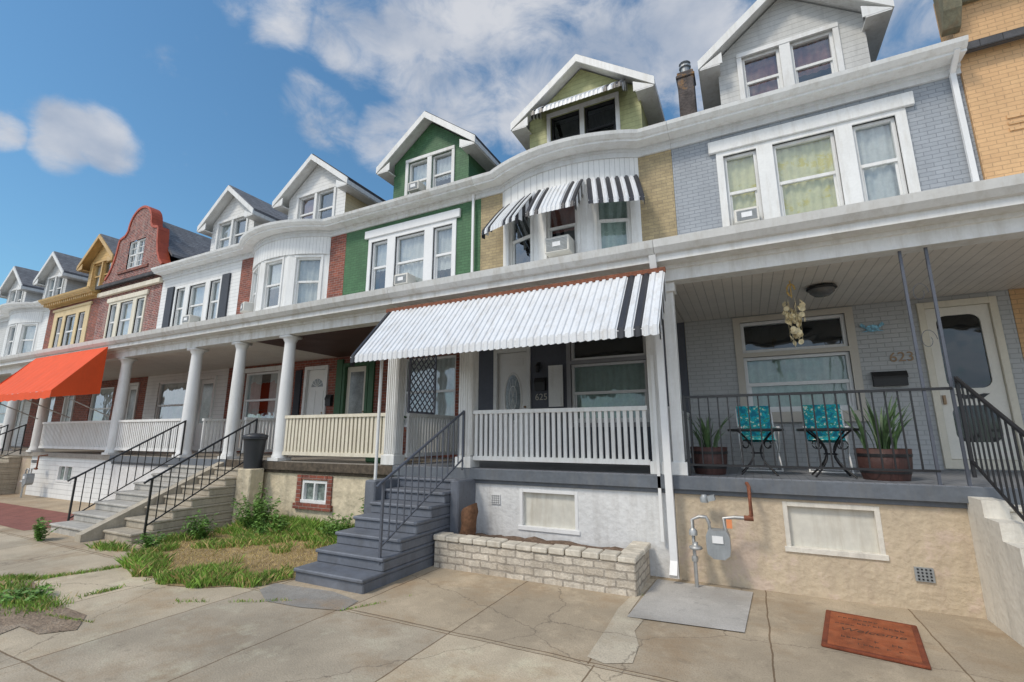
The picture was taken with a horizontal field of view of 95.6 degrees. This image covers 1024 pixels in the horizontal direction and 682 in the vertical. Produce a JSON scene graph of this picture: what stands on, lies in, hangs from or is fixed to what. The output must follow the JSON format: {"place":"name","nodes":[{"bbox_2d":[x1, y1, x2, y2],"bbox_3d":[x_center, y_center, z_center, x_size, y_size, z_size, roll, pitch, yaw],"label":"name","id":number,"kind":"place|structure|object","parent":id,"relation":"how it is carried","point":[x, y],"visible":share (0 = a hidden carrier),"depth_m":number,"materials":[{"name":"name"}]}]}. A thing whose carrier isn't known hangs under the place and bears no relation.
{"place":"outdoors","nodes":[
{"label":"outdoors","id":0,"kind":"place"},
{"bbox_2d":[0,266,43,355],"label":"row house","id":1,"kind":"structure","parent":0,"point":[17,286],"depth_m":26.61,"materials":[{"name":"grey"}]},
{"bbox_2d":[0,251,88,446],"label":"row house","id":2,"kind":"structure","parent":0,"point":[58,273],"depth_m":23.17,"materials":[{"name":"white"}]},
{"bbox_2d":[0,401,7,422],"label":"window","id":3,"kind":"structure","parent":2,"relation":"in","point":[2,408],"depth_m":23.43,"materials":[{"name":"white glass"}]},
{"bbox_2d":[5,326,15,355],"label":"window","id":4,"kind":"structure","parent":2,"relation":"in","point":[12,332],"depth_m":23.31,"materials":[{"name":"white paint"}]},
{"bbox_2d":[11,400,22,442],"bbox_3d":[-23.573,3.724,22.197,0.710,2.230,0.044,-6,-13,26],"label":"door","id":5,"kind":"structure","parent":2,"relation":"in","point":[21,401],"depth_m":22.20,"materials":[{"name":"white paint"}]},
{"bbox_2d":[18,325,35,353],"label":"window","id":6,"kind":"structure","parent":2,"relation":"in","point":[28,332],"depth_m":22.92,"materials":[{"name":"white glass"}]},
{"bbox_2d":[0,234,130,448],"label":"row house","id":7,"kind":"structure","parent":0,"point":[73,315],"depth_m":21.53,"materials":[{"name":"yellow brick"}]},
{"bbox_2d":[62,314,75,345],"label":"window","id":8,"kind":"structure","parent":7,"relation":"in","point":[70,319],"depth_m":21.64,"materials":[{"name":"white plastic"}]},
{"bbox_2d":[64,395,73,421],"bbox_3d":[-19.102,3.280,20.002,0.710,2.230,0.044,-6,-13,26],"label":"door","id":9,"kind":"structure","parent":7,"relation":"in","point":[69,403],"depth_m":20.11,"materials":[{"name":"white paint"}]},
{"bbox_2d":[75,312,97,342],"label":"window","id":10,"kind":"structure","parent":7,"relation":"in","point":[80,325],"depth_m":21.09,"materials":[{"name":"white glass"}]},
{"bbox_2d":[92,263,101,286],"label":"window","id":11,"kind":"structure","parent":7,"relation":"in","point":[98,267],"depth_m":22.87,"materials":[{"name":"paint"}]},
{"bbox_2d":[0,205,211,493],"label":"row house","id":12,"kind":"structure","parent":0,"point":[130,288],"depth_m":19.17,"materials":[{"name":"red brick"}]},
{"bbox_2d":[88,387,113,420],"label":"window","id":13,"kind":"structure","parent":12,"relation":"in","point":[101,402],"depth_m":19.13,"materials":[{"name":"white glass"}]},
{"bbox_2d":[107,304,116,337],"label":"window","id":14,"kind":"structure","parent":12,"relation":"in","point":[113,311],"depth_m":19.88,"materials":[{"name":"white glass"}]},
{"bbox_2d":[117,301,132,335],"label":"window","id":15,"kind":"structure","parent":12,"relation":"in","point":[126,309],"depth_m":19.47,"materials":[{"name":"white glass"}]},
{"bbox_2d":[125,386,136,419],"bbox_3d":[-14.646,2.829,17.780,0.710,2.230,0.109,-6,-13,26],"label":"door","id":16,"kind":"structure","parent":12,"relation":"in","point":[132,392],"depth_m":17.92,"materials":[{"name":"white paint"}]},
{"bbox_2d":[127,240,142,268],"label":"window","id":17,"kind":"structure","parent":12,"relation":"in","point":[136,243],"depth_m":20.01,"materials":[{"name":"white paint"}]},
{"bbox_2d":[133,298,143,332],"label":"window","id":18,"kind":"structure","parent":12,"relation":"in","point":[141,301],"depth_m":18.95,"materials":[{"name":"white plastic"}]},
{"bbox_2d":[135,238,145,266],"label":"window","id":19,"kind":"structure","parent":12,"relation":"in","point":[138,258],"depth_m":19.75,"materials":[{"name":"white paint"}]},
{"bbox_2d":[0,185,287,502],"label":"row house","id":20,"kind":"structure","parent":0,"point":[204,286],"depth_m":15.34,"materials":[{"name":"white"}]},
{"bbox_2d":[55,464,73,482],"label":"basement window","id":21,"kind":"structure","parent":20,"relation":"in","point":[64,473],"depth_m":13.49,"materials":[{"name":"white plastic"}]},
{"bbox_2d":[155,381,186,418],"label":"window","id":22,"kind":"structure","parent":20,"relation":"in","point":[173,397],"depth_m":16.94,"materials":[{"name":"glass"}]},
{"bbox_2d":[173,288,184,325],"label":"window","id":23,"kind":"structure","parent":20,"relation":"in","point":[180,293],"depth_m":17.71,"materials":[{"name":"white glass"}]},
{"bbox_2d":[182,315,199,323],"bbox_3d":[-11.663,-0.760,16.838,0.450,0.300,0.364,-6,-13,26],"label":"window air conditioner","id":24,"kind":"object","parent":20,"relation":"attached to","point":[189,318],"depth_m":16.70,"materials":[{"name":"grey metal"}]},
{"bbox_2d":[188,283,205,320],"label":"window","id":25,"kind":"structure","parent":20,"relation":"in","point":[200,289],"depth_m":17.30,"materials":[{"name":"glass"}]},
{"bbox_2d":[194,379,213,445],"bbox_3d":[-10.399,2.406,15.696,0.810,2.230,0.109,-6,-13,26],"label":"door","id":26,"kind":"structure","parent":20,"relation":"in","point":[207,385],"depth_m":15.76,"materials":[{"name":"white paint"}]},
{"bbox_2d":[207,280,219,319],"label":"window","id":27,"kind":"structure","parent":20,"relation":"in","point":[211,308],"depth_m":16.77,"materials":[{"name":"white glass"}]},
{"bbox_2d":[218,222,239,248],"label":"window","id":28,"kind":"structure","parent":20,"relation":"in","point":[224,236],"depth_m":18.49,"materials":[{"name":"glass"}]},
{"bbox_2d":[232,217,245,244],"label":"window","id":29,"kind":"structure","parent":20,"relation":"in","point":[242,222],"depth_m":18.08,"materials":[{"name":"white glass"}]},
{"bbox_2d":[49,154,385,542],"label":"row house","id":30,"kind":"structure","parent":0,"point":[297,256],"depth_m":13.46,"materials":[{"name":"white brick"}]},
{"bbox_2d":[240,301,253,312],"bbox_3d":[-8.520,-1.065,14.928,0.334,0.300,0.400,10,-15,-41],"label":"window air conditioner","id":31,"kind":"object","parent":30,"relation":"attached to","point":[246,307],"depth_m":14.79,"materials":[{"name":"grey metal"}]},
{"bbox_2d":[242,371,277,427],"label":"window","id":32,"kind":"structure","parent":30,"relation":"in","point":[261,388],"depth_m":14.89,"materials":[{"name":"glass"}]},
{"bbox_2d":[252,271,272,306],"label":"window","id":33,"kind":"structure","parent":30,"relation":"in","point":[256,274],"depth_m":15.43,"materials":[{"name":"white paint"}]},
{"bbox_2d":[263,260,281,308],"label":"window","id":34,"kind":"structure","parent":30,"relation":"in","point":[273,276],"depth_m":14.67,"materials":[{"name":"white glass"}]},
{"bbox_2d":[293,258,320,303],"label":"window","id":35,"kind":"structure","parent":30,"relation":"in","point":[308,269],"depth_m":14.25,"materials":[{"name":"white glass"}]},
{"bbox_2d":[299,195,324,218],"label":"window","id":36,"kind":"structure","parent":30,"relation":"in","point":[306,204],"depth_m":16.46,"materials":[{"name":"white glass"}]},
{"bbox_2d":[306,369,325,414],"bbox_3d":[-5.682,1.937,13.381,0.760,2.230,0.109,-6,-13,26],"label":"door","id":37,"kind":"structure","parent":30,"relation":"in","point":[315,394],"depth_m":13.49,"materials":[{"name":"white paint"}]},
{"bbox_2d":[317,189,333,218],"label":"window","id":38,"kind":"structure","parent":30,"relation":"in","point":[325,202],"depth_m":16.06,"materials":[{"name":"glass"}]},
{"bbox_2d":[139,533,321,587],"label":"dirt","id":39,"kind":"structure","parent":0,"point":[266,556],"depth_m":6.99,"materials":[{"name":"brown soil"}]},
{"bbox_2d":[181,509,217,539],"bbox_3d":[-5.491,3.229,8.160,0.573,0.519,0.530,2,-12,-7],"label":"leafy weed","id":40,"kind":"object","parent":39,"relation":"on","point":[194,530],"visible":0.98,"depth_m":8.13,"materials":[{"name":"green plant"}]},
{"bbox_2d":[231,482,282,528],"bbox_3d":[-4.802,3.137,8.741,0.771,0.928,0.937,-6,-13,26],"label":"leafy weed","id":41,"kind":"object","parent":39,"relation":"on","point":[257,507],"visible":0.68,"depth_m":8.69,"materials":[{"name":"green plant"}]},
{"bbox_2d":[247,509,289,533],"bbox_3d":[-4.310,3.259,8.262,0.693,0.515,0.742,4,-12,-19],"label":"leafy weed","id":42,"kind":"object","parent":39,"relation":"on","point":[274,516],"visible":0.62,"depth_m":8.22,"materials":[{"name":"green plant"}]},
{"bbox_2d":[318,513,353,535],"bbox_3d":[-3.031,3.216,8.004,0.574,0.482,0.666,5,-13,-24],"label":"leafy weed","id":43,"kind":"object","parent":39,"relation":"on","point":[334,527],"visible":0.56,"depth_m":7.96,"materials":[{"name":"green plant"}]},
{"bbox_2d":[103,111,500,543],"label":"row house","id":44,"kind":"structure","parent":0,"point":[432,230],"depth_m":10.71,"materials":[{"name":"paint"}]},
{"bbox_2d":[242,433,268,468],"bbox_3d":[-5.356,2.274,9.636,0.490,0.710,0.483,-6,-13,26],"label":"trash bin","id":45,"kind":"object","parent":44,"relation":"on","point":[254,448],"visible":1,"depth_m":9.48,"materials":[{"name":"grey plastic"}]},
{"bbox_2d":[300,480,326,504],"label":"basement window","id":46,"kind":"structure","parent":44,"relation":"in","point":[314,492],"depth_m":9.00,"materials":[{"name":"white plastic"}]},
{"bbox_2d":[345,366,365,434],"bbox_3d":[-4.296,1.799,12.700,0.760,2.230,0.109,-6,-13,26],"label":"door","id":47,"kind":"structure","parent":44,"relation":"in","point":[355,391],"depth_m":12.81,"materials":[{"name":"beige paint"}]},
{"bbox_2d":[370,240,386,289],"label":"window","id":48,"kind":"structure","parent":44,"relation":"in","point":[379,256],"depth_m":13.45,"materials":[{"name":"white glass"}]},
{"bbox_2d":[394,272,414,285],"bbox_3d":[-2.901,-1.632,12.537,0.450,0.300,0.364,-6,-13,26],"label":"window air conditioner","id":49,"kind":"object","parent":44,"relation":"attached to","point":[404,278],"depth_m":12.39,"materials":[{"name":"grey metal"}]},
{"bbox_2d":[395,231,424,281],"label":"window","id":50,"kind":"structure","parent":44,"relation":"in","point":[410,248],"depth_m":12.94,"materials":[{"name":"white glass"}]},
{"bbox_2d":[408,180,424,193],"bbox_3d":[-2.884,-4.606,13.970,0.400,0.280,0.334,-6,-13,26],"label":"window air conditioner","id":51,"kind":"object","parent":44,"relation":"attached to","point":[416,186],"depth_m":13.84,"materials":[{"name":"grey metal"}]},
{"bbox_2d":[409,159,436,193],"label":"window","id":52,"kind":"structure","parent":44,"relation":"in","point":[418,170],"depth_m":14.33,"materials":[{"name":"clear glass"}]},
{"bbox_2d":[404,355,455,426],"bbox_3d":[-1.990,1.308,11.860,1.700,1.850,0.410,-6,-13,26],"label":"window","id":53,"kind":"structure","parent":44,"relation":"in","point":[446,365],"depth_m":11.75,"materials":[{"name":"white glass"}]},
{"bbox_2d":[432,151,451,187],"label":"window","id":54,"kind":"structure","parent":44,"relation":"in","point":[442,162],"depth_m":13.93,"materials":[{"name":"clear glass"}]},
{"bbox_2d":[433,225,451,278],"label":"window","id":55,"kind":"structure","parent":44,"relation":"in","point":[443,235],"depth_m":12.45,"materials":[{"name":"glass"}]},
{"bbox_2d":[0,485,679,681],"bbox_3d":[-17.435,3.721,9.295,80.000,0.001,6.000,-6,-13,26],"label":"pavement","id":56,"kind":"structure","parent":0,"point":[138,629],"depth_m":4.07,"materials":[{"name":"concrete"}]},
{"bbox_2d":[0,580,85,633],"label":"bare soil","id":57,"kind":"structure","parent":56,"relation":"on","point":[39,623],"depth_m":4.61,"materials":[{"name":"soil"}]},
{"bbox_2d":[0,584,56,604],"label":"leafy weed","id":58,"kind":"object","parent":57,"relation":"on","point":[7,597],"visible":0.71,"depth_m":5.19,"materials":[{"name":"green plant"}]},
{"bbox_2d":[293,54,693,593],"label":"row house","id":59,"kind":"structure","parent":56,"relation":"on","point":[579,450],"depth_m":7.56,"materials":[{"name":"paint"}]},
{"bbox_2d":[498,352,526,450],"bbox_3d":[0.018,1.370,10.583,0.750,2.230,0.109,-6,-13,26],"label":"door","id":60,"kind":"structure","parent":59,"relation":"in","point":[512,366],"depth_m":10.66,"materials":[{"name":"white paint"}]},
{"bbox_2d":[511,209,529,264],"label":"window","id":61,"kind":"structure","parent":59,"relation":"in","point":[520,233],"depth_m":11.31,"materials":[{"name":"glass"}]},
{"bbox_2d":[534,377,545,390],"bbox_3d":[0.623,0.953,10.261,0.260,0.290,0.116,-6,-13,26],"label":"mailbox","id":62,"kind":"object","parent":59,"relation":"attached to","point":[539,384],"visible":1,"depth_m":10.22,"materials":[{"name":"black plastic"}]},
{"bbox_2d":[518,488,579,535],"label":"basement window","id":63,"kind":"structure","parent":59,"relation":"in","point":[551,511],"depth_m":6.87,"materials":[{"name":"white plastic"}]},
{"bbox_2d":[545,234,574,257],"bbox_3d":[1.045,-2.048,10.132,0.560,0.360,0.434,-6,-13,26],"label":"window air conditioner","id":64,"kind":"object","parent":59,"relation":"attached to","point":[560,245],"depth_m":9.96,"materials":[{"name":"grey metal"}]},
{"bbox_2d":[547,205,577,257],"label":"window","id":65,"kind":"structure","parent":59,"relation":"in","point":[563,221],"depth_m":10.56,"materials":[{"name":"white paint"}]},
{"bbox_2d":[551,110,579,140],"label":"window","id":66,"kind":"structure","parent":59,"relation":"in","point":[567,125],"depth_m":12.17,"materials":[{"name":"black glass"}]},
{"bbox_2d":[585,98,615,133],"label":"window","id":67,"kind":"structure","parent":59,"relation":"in","point":[599,117],"depth_m":11.74,"materials":[{"name":"black glass"}]},
{"bbox_2d":[571,335,645,360],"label":"window","id":68,"kind":"structure","parent":59,"relation":"in","point":[631,346],"depth_m":10.15,"materials":[{"name":"black glass"}]},
{"bbox_2d":[571,360,649,422],"bbox_3d":[2.101,1.097,9.813,1.710,1.350,0.410,-6,-13,26],"label":"window","id":69,"kind":"structure","parent":59,"relation":"in","point":[622,383],"depth_m":9.76,"materials":[{"name":"white glass"}]},
{"bbox_2d":[596,201,631,248],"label":"window","id":70,"kind":"structure","parent":59,"relation":"in","point":[613,218],"depth_m":10.16,"materials":[{"name":"glass"}]},
{"bbox_2d":[365,416,406,462],"bbox_3d":[-2.521,1.930,9.170,0.600,0.900,0.620,-6,-13,26],"label":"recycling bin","id":71,"kind":"object","parent":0,"point":[370,459],"visible":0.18,"depth_m":8.93,"materials":[{"name":"plastic"}]},
{"bbox_2d":[0,0,940,304],"label":"sky","id":72,"kind":"structure","parent":0,"point":[110,109],"materials":[{"name":"blue"}]},
{"bbox_2d":[0,493,1023,681],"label":"forecourt","id":73,"kind":"structure","parent":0,"point":[779,639],"depth_m":4.38,"materials":[{"name":"concrete"}]},
{"bbox_2d":[19,454,47,497],"bbox_3d":[-14.149,3.979,13.642,0.741,1.262,0.287,-4,-12,21],"label":"gas meter","id":74,"kind":"object","parent":73,"relation":"on","point":[28,478],"visible":0.98,"depth_m":13.58,"materials":[{"name":"grey metal"}]},
{"bbox_2d":[0,503,74,530],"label":"brick paving","id":75,"kind":"structure","parent":73,"relation":"on","point":[19,517],"depth_m":10.44,"materials":[{"name":"red brick"}]},
{"bbox_2d":[32,517,56,540],"bbox_3d":[-8.181,3.287,8.130,0.364,0.398,0.371,7,-14,-32],"label":"leafy weed","id":76,"kind":"object","parent":73,"relation":"on","point":[40,532],"visible":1,"depth_m":8.05,"materials":[{"name":"green plant"}]},
{"bbox_2d":[127,531,172,547],"bbox_3d":[-5.957,3.251,7.609,0.573,0.263,0.398,1,-11,-4],"label":"leafy weed","id":77,"kind":"object","parent":73,"relation":"on","point":[148,541],"visible":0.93,"depth_m":7.55,"materials":[{"name":"green plant"}]},
{"bbox_2d":[0,513,409,622],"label":"grass","id":78,"kind":"structure","parent":73,"relation":"on","point":[152,561],"depth_m":6.45,"materials":[{"name":"green plant"}]},
{"bbox_2d":[259,583,356,609],"bbox_3d":[-2.363,2.896,5.254,1.406,0.001,0.532,-4,-12,20],"label":"concrete slab","id":79,"kind":"object","parent":73,"relation":"on","point":[304,597],"visible":1,"depth_m":5.23,"materials":[{"name":"grey concrete"}]},
{"bbox_2d":[433,532,650,596],"bbox_3d":[0.354,2.899,6.274,2.837,0.450,0.917,-6,-13,26],"label":"brick planter","id":80,"kind":"object","parent":73,"relation":"on","point":[619,571],"visible":0.98,"depth_m":5.82,"materials":[{"name":"brick"}]},
{"bbox_2d":[459,503,477,534],"bbox_3d":[-0.637,2.651,6.811,0.245,0.550,0.304,5,-12,-23],"label":"tree stump","id":81,"kind":"object","parent":80,"relation":"in","point":[469,513],"visible":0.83,"depth_m":6.71,"materials":[{"name":"brown wood"}]},
{"bbox_2d":[587,579,655,662],"bbox_3d":[1.277,2.805,4.809,0.362,0.001,2.469,-5,-13,24],"label":"mortar strip","id":82,"kind":"object","parent":73,"relation":"on","point":[617,641],"visible":0.86,"depth_m":4.17,"materials":[{"name":"concrete"}]},
{"bbox_2d":[627,579,752,631],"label":"patched slab","id":83,"kind":"structure","parent":73,"relation":"on","point":[692,604],"depth_m":4.97,"materials":[{"name":"grey concrete"}]},
{"bbox_2d":[821,610,931,669],"bbox_3d":[3.263,2.674,4.215,0.720,0.026,1.000,-8,-14,35],"label":"doormat","id":84,"kind":"object","parent":73,"relation":"on","point":[895,642],"visible":1,"depth_m":4.12,"materials":[{"name":"brown rubber"}]},
{"bbox_2d":[653,0,1023,646],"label":"row house","id":85,"kind":"structure","parent":0,"point":[831,147],"depth_m":7.15,"materials":[{"name":"grey paint"}]},
{"bbox_2d":[690,446,727,474],"bbox_3d":[2.723,1.644,6.400,0.486,0.360,0.482,-6,-13,26],"label":"barrel planter","id":86,"kind":"object","parent":85,"relation":"on","point":[712,470],"visible":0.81,"depth_m":6.22,"materials":[{"name":"brown wood"}]},
{"bbox_2d":[687,414,733,446],"bbox_3d":[2.761,1.257,6.471,0.642,0.514,0.554,1,-12,-6],"label":"snake plant","id":87,"kind":"object","parent":86,"relation":"on","point":[705,430],"visible":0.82,"depth_m":6.43,"materials":[{"name":"green plant"}]},
{"bbox_2d":[689,482,753,587],"bbox_3d":[2.509,2.344,5.576,0.741,1.262,0.287,-4,-12,21],"label":"gas meter","id":88,"kind":"object","parent":85,"relation":"attached to","point":[718,542],"visible":0.99,"depth_m":5.51,"materials":[{"name":"grey metal"}]},
{"bbox_2d":[723,150,763,225],"bbox_3d":[4.650,-2.930,9.327,0.690,1.710,0.410,-6,-13,26],"label":"window","id":89,"kind":"structure","parent":85,"relation":"in","point":[741,170],"depth_m":9.28,"materials":[{"name":"glass"}]},
{"bbox_2d":[734,206,759,224],"bbox_3d":[4.503,-2.358,8.902,0.420,0.280,0.364,-6,-13,26],"label":"window air conditioner","id":90,"kind":"object","parent":85,"relation":"attached to","point":[746,215],"depth_m":8.75,"materials":[{"name":"grey metal"}]},
{"bbox_2d":[727,428,783,475],"bbox_3d":[3.363,1.513,6.362,0.700,0.608,0.700,-6,-13,26],"label":"bistro table","id":91,"kind":"object","parent":85,"relation":"on","point":[764,441],"visible":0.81,"depth_m":6.26,"materials":[{"name":"black metal"}]},
{"bbox_2d":[735,406,783,471],"bbox_3d":[3.791,1.486,7.159,0.550,0.991,0.594,-4,-12,20],"label":"patio chair","id":92,"kind":"object","parent":85,"relation":"on","point":[754,418],"visible":0.63,"depth_m":7.32,"materials":[{"name":"teal fabric"}]},
{"bbox_2d":[742,48,783,97],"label":"window","id":93,"kind":"structure","parent":85,"relation":"in","point":[762,73],"depth_m":10.18,"materials":[{"name":"clear glass"}]},
{"bbox_2d":[782,281,805,346],"bbox_3d":[4.003,-0.390,6.595,0.270,0.975,0.308,-2,-12,8],"label":"wind chime","id":94,"kind":"object","parent":85,"relation":"hanging from","point":[793,316],"visible":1,"depth_m":6.54,"materials":[{"name":"beige metal"}]},
{"bbox_2d":[740,314,847,352],"bbox_3d":[5.110,-0.080,8.514,1.720,0.680,0.410,-6,-13,26],"label":"window","id":95,"kind":"structure","parent":85,"relation":"in","point":[826,331],"depth_m":8.57,"materials":[{"name":"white glass"}]},
{"bbox_2d":[743,351,856,411],"bbox_3d":[5.110,0.773,8.341,1.720,1.100,0.410,-6,-13,26],"label":"window","id":96,"kind":"structure","parent":85,"relation":"in","point":[832,371],"depth_m":8.25,"materials":[{"name":"white glass"}]},
{"bbox_2d":[772,132,843,215],"bbox_3d":[5.611,-3.026,8.855,1.100,1.710,0.410,-6,-13,26],"label":"window","id":97,"kind":"structure","parent":85,"relation":"in","point":[808,179],"depth_m":8.79,"materials":[{"name":"glass"}]},
{"bbox_2d":[790,31,837,83],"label":"window","id":98,"kind":"structure","parent":85,"relation":"in","point":[813,57],"depth_m":9.79,"materials":[{"name":"clear glass"}]},
{"bbox_2d":[806,283,837,297],"bbox_3d":[4.619,-0.744,6.920,0.400,0.160,0.400,-6,-13,26],"label":"ceiling light","id":99,"kind":"object","parent":85,"relation":"attached to","point":[822,290],"visible":1,"depth_m":6.81,"materials":[{"name":"white glass"}]},
{"bbox_2d":[801,404,853,473],"bbox_3d":[4.606,1.416,6.814,0.550,0.991,0.594,-7,-13,30],"label":"patio chair","id":100,"kind":"object","parent":85,"relation":"on","point":[832,418],"visible":0.65,"depth_m":6.95,"materials":[{"name":"teal fabric"}]},
{"bbox_2d":[796,428,859,478],"bbox_3d":[4.114,1.439,5.994,0.700,0.608,0.700,-6,-13,26],"label":"bistro table","id":101,"kind":"object","parent":85,"relation":"on","point":[835,446],"visible":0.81,"depth_m":5.93,"materials":[{"name":"black metal"}]},
{"bbox_2d":[782,501,889,560],"bbox_3d":[3.675,2.164,5.340,0.980,0.560,0.120,-6,-13,26],"label":"basement window","id":102,"kind":"structure","parent":85,"relation":"in","point":[851,531],"depth_m":5.33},
{"bbox_2d":[859,322,883,332],"bbox_3d":[6.024,-0.232,7.764,0.340,0.160,0.020,-6,-13,26],"label":"wall ornament","id":103,"kind":"object","parent":85,"relation":"attached to","point":[871,328],"depth_m":7.75,"materials":[{"name":"blue ceramic"}]},
{"bbox_2d":[852,117,907,200],"bbox_3d":[6.581,-3.122,8.379,0.730,1.710,0.410,-6,-13,26],"label":"window","id":104,"kind":"structure","parent":85,"relation":"in","point":[881,170],"depth_m":8.30,"materials":[{"name":"white glass"}]},
{"bbox_2d":[853,448,912,480],"bbox_3d":[4.471,1.477,5.575,0.562,0.360,0.558,-6,-13,26],"label":"barrel planter","id":105,"kind":"object","parent":85,"relation":"on","point":[888,459],"visible":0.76,"depth_m":5.37,"materials":[{"name":"brown wood"}]},
{"bbox_2d":[841,393,911,448],"bbox_3d":[4.546,0.974,5.578,0.742,0.714,0.838,0,-11,1],"label":"snake plant","id":106,"kind":"object","parent":105,"relation":"on","point":[884,436],"visible":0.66,"depth_m":5.64,"materials":[{"name":"green plant"}]},
{"bbox_2d":[870,370,908,386],"bbox_3d":[6.122,0.606,7.521,0.460,0.240,0.116,-6,-13,26],"label":"mailbox","id":107,"kind":"object","parent":85,"relation":"attached to","point":[891,378],"visible":1,"depth_m":7.48,"materials":[{"name":"black plastic"}]},
{"bbox_2d":[913,566,935,582],"bbox_3d":[4.339,2.458,4.880,0.160,0.140,0.024,-6,-13,26],"label":"wall vent","id":108,"kind":"object","parent":85,"relation":"attached to","point":[923,574],"depth_m":4.87,"materials":[{"name":"grey metal"}]},
{"bbox_2d":[925,304,1017,459],"bbox_3d":[7.023,0.607,7.123,0.770,2.350,0.090,-6,-13,26],"label":"door","id":109,"kind":"structure","parent":85,"relation":"in","point":[972,353],"depth_m":7.16,"materials":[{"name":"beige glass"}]},
{"bbox_2d":[933,0,1023,359],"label":"row house","id":110,"kind":"structure","parent":0,"point":[992,69],"depth_m":7.59,"materials":[{"name":"brick"}]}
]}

